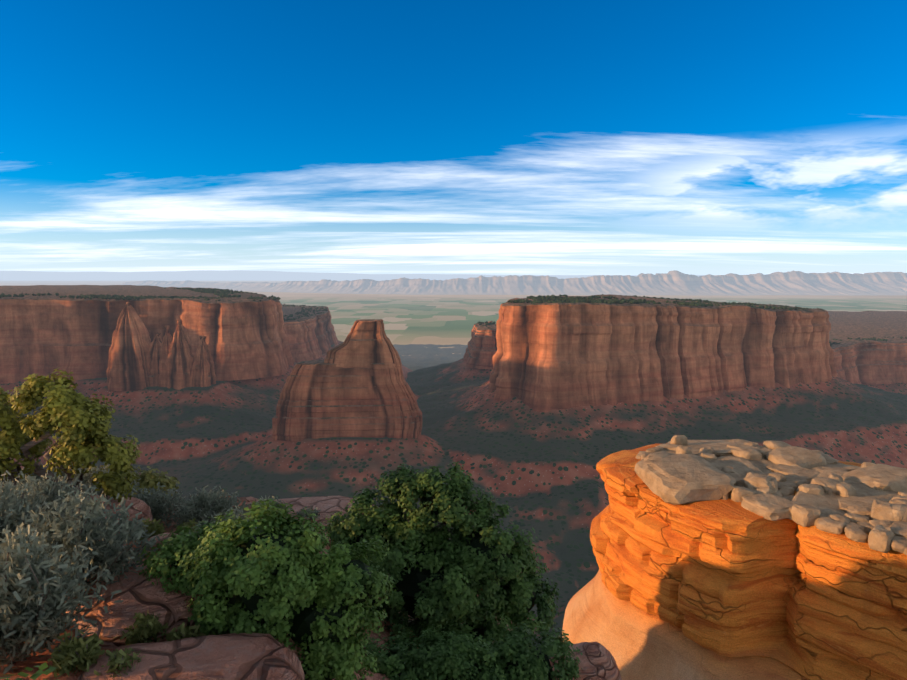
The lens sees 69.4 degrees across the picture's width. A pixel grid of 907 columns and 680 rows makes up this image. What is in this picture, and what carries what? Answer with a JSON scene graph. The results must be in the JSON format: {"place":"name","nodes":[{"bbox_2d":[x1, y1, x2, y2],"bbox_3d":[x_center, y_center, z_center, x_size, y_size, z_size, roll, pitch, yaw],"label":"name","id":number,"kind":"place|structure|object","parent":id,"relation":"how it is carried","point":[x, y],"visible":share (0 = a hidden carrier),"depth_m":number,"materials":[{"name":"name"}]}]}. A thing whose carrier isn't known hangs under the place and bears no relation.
{"place":"outdoors","nodes":[
{"label":"outdoors","id":0,"kind":"place"},
{"bbox_2d":[0,496,511,679],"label":"rim terrain","id":1,"kind":"structure","parent":0,"point":[31,661],"depth_m":4.03,"materials":[{"name":"soil"}]},
{"bbox_2d":[0,662,59,679],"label":"shrub","id":2,"kind":"object","parent":1,"relation":"on","point":[38,673],"visible":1,"depth_m":2.88,"materials":[{"name":"green plant"}]},
{"bbox_2d":[0,368,141,501],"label":"pinyon tree","id":3,"kind":"object","parent":1,"relation":"on","point":[65,404],"depth_m":7.15,"materials":[{"name":"green plant"}]},
{"bbox_2d":[73,462,179,497],"bbox_3d":[-5.231,2.326,10.073,1.856,0.983,1.185,0,6,1],"label":"yellow shrub","id":4,"kind":"object","parent":1,"relation":"on","point":[148,479],"visible":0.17,"depth_m":10.05,"materials":[{"name":"plant"}]},
{"bbox_2d":[0,460,323,678],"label":"sagebrush","id":5,"kind":"object","parent":1,"relation":"on","point":[47,538],"depth_m":4.47,"materials":[{"name":"grey plant"}]},
{"bbox_2d":[136,498,397,679],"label":"juniper tree","id":6,"kind":"object","parent":1,"relation":"on","point":[277,578],"visible":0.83,"depth_m":4.48,"materials":[{"name":"green plant"}]},
{"bbox_2d":[65,495,621,679],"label":"rocks","id":7,"kind":"object","parent":1,"relation":"on","point":[245,656],"visible":0.17,"depth_m":4.30,"materials":[{"name":"brown stone"}]},
{"bbox_2d":[319,460,560,647],"bbox_3d":[-0.224,2.608,7.534,2.984,2.371,1.810,0,6,1],"label":"juniper tree","id":8,"kind":"object","parent":1,"relation":"on","point":[438,580],"depth_m":7.27,"materials":[{"name":"green plant"}]},
{"bbox_2d":[360,621,582,679],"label":"bush","id":9,"kind":"object","parent":1,"relation":"on","point":[519,657],"visible":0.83,"depth_m":5.81,"materials":[{"name":"green plant"}]},
{"bbox_2d":[562,443,906,679],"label":"rock outcrop","id":10,"kind":"object","parent":1,"relation":"on","point":[727,589],"visible":0.71,"depth_m":14.02,"materials":[{"name":"stone"}]},
{"bbox_2d":[635,435,906,554],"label":"rock slabs","id":11,"kind":"structure","parent":10,"relation":"on","point":[767,479],"depth_m":14.98,"materials":[{"name":"grey stone"}]},
{"bbox_2d":[0,270,715,280],"bbox_3d":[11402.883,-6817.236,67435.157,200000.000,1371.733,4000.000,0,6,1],"label":"hills","id":12,"kind":"structure","parent":0,"point":[213,275],"depth_m":67949.50,"materials":[{"name":"grey stone"}]},
{"bbox_2d":[0,340,906,656],"bbox_3d":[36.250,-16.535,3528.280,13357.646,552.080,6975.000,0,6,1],"label":"canyon terrain","id":13,"kind":"structure","parent":0,"point":[538,472],"depth_m":837.24,"materials":[{"name":"soil"}]},
{"bbox_2d":[106,302,150,390],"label":"rock buttress","id":14,"kind":"structure","parent":13,"relation":"on","point":[129,360],"depth_m":1000.27,"materials":[{"name":"stone"}]},
{"bbox_2d":[0,285,293,383],"bbox_3d":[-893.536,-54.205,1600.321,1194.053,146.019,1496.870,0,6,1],"label":"mesa","id":15,"kind":"structure","parent":13,"relation":"on","point":[47,335],"depth_m":1114.94,"materials":[{"name":"stone"}]},
{"bbox_2d":[0,287,280,300],"bbox_3d":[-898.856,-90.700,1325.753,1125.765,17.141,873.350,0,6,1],"label":"mesa-top trees","id":16,"kind":"object","parent":15,"relation":"on","point":[221,293],"visible":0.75,"depth_m":1191.58,"materials":[{"name":"green plant"}]},
{"bbox_2d":[148,333,162,386],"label":"rock buttress","id":17,"kind":"structure","parent":13,"relation":"on","point":[155,345],"depth_m":1016.83,"materials":[{"name":"stone"}]},
{"bbox_2d":[158,326,172,386],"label":"rock buttress","id":18,"kind":"structure","parent":13,"relation":"on","point":[163,363],"depth_m":1008.51,"materials":[{"name":"stone"}]},
{"bbox_2d":[166,319,193,389],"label":"rock buttress","id":19,"kind":"structure","parent":13,"relation":"on","point":[179,359],"depth_m":1002.08,"materials":[{"name":"stone"}]},
{"bbox_2d":[190,336,215,386],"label":"rock buttress","id":20,"kind":"structure","parent":13,"relation":"on","point":[203,373],"depth_m":1010.74,"materials":[{"name":"stone"}]},
{"bbox_2d":[281,304,337,362],"bbox_3d":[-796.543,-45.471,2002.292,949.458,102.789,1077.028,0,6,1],"label":"mesa","id":21,"kind":"structure","parent":13,"relation":"on","point":[313,337],"depth_m":1615.00,"materials":[{"name":"stone"}]},
{"bbox_2d":[283,304,327,320],"bbox_3d":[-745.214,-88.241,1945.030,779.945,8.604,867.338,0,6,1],"label":"mesa-top trees","id":22,"kind":"object","parent":21,"relation":"on","point":[304,313],"visible":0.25,"depth_m":1826.72,"materials":[{"name":"green plant"}]},
{"bbox_2d":[272,360,421,441],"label":"independence monument rock","id":23,"kind":"object","parent":13,"relation":"on","point":[319,399],"visible":0.79,"depth_m":774.40,"materials":[{"name":"stone"}]},
{"bbox_2d":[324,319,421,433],"bbox_3d":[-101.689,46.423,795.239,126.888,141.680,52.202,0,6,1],"label":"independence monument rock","id":24,"kind":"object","parent":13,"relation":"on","point":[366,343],"visible":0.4,"depth_m":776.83,"materials":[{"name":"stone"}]},
{"bbox_2d":[463,321,496,368],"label":"rock butte","id":25,"kind":"object","parent":13,"relation":"on","point":[481,350],"visible":0.56,"depth_m":1288.53,"materials":[{"name":"brown stone"}]},
{"bbox_2d":[477,321,495,327],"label":"mesa-top trees","id":26,"kind":"object","parent":25,"relation":"on","point":[489,323],"visible":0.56,"depth_m":1428.53,"materials":[{"name":"green plant"}]},
{"bbox_2d":[488,294,837,411],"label":"mesa","id":27,"kind":"structure","parent":13,"relation":"on","point":[547,357],"depth_m":907.91,"materials":[{"name":"stone"}]},
{"bbox_2d":[507,294,818,309],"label":"mesa-top trees","id":28,"kind":"object","parent":27,"relation":"on","point":[557,299],"visible":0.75,"depth_m":1011.75,"materials":[{"name":"green plant"}]},
{"bbox_2d":[828,311,906,384],"bbox_3d":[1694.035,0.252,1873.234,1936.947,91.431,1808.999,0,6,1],"label":"mesa","id":29,"kind":"structure","parent":13,"relation":"on","point":[868,362],"depth_m":1421.50,"materials":[{"name":"stone"}]},
{"bbox_2d":[829,336,906,345],"bbox_3d":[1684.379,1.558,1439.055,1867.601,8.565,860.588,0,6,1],"label":"mesa-top trees","id":30,"kind":"object","parent":29,"relation":"on","point":[874,339],"visible":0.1,"depth_m":1458.34,"materials":[{"name":"green plant"}]},
{"bbox_2d":[0,281,906,353],"bbox_3d":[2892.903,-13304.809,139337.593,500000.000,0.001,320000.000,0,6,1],"label":"ground","id":31,"kind":"structure","parent":0,"point":[433,319],"depth_m":12790.19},
{"bbox_2d":[0,0,906,274],"label":"sky","id":32,"kind":"structure","parent":0,"point":[482,137],"materials":[{"name":"blue"}]},
{"bbox_2d":[121,270,906,295],"bbox_3d":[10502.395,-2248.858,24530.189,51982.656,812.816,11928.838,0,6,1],"label":"book cliffs hills","id":33,"kind":"structure","parent":0,"point":[675,282],"depth_m":21217.38,"materials":[{"name":"grey stone"}]}
]}

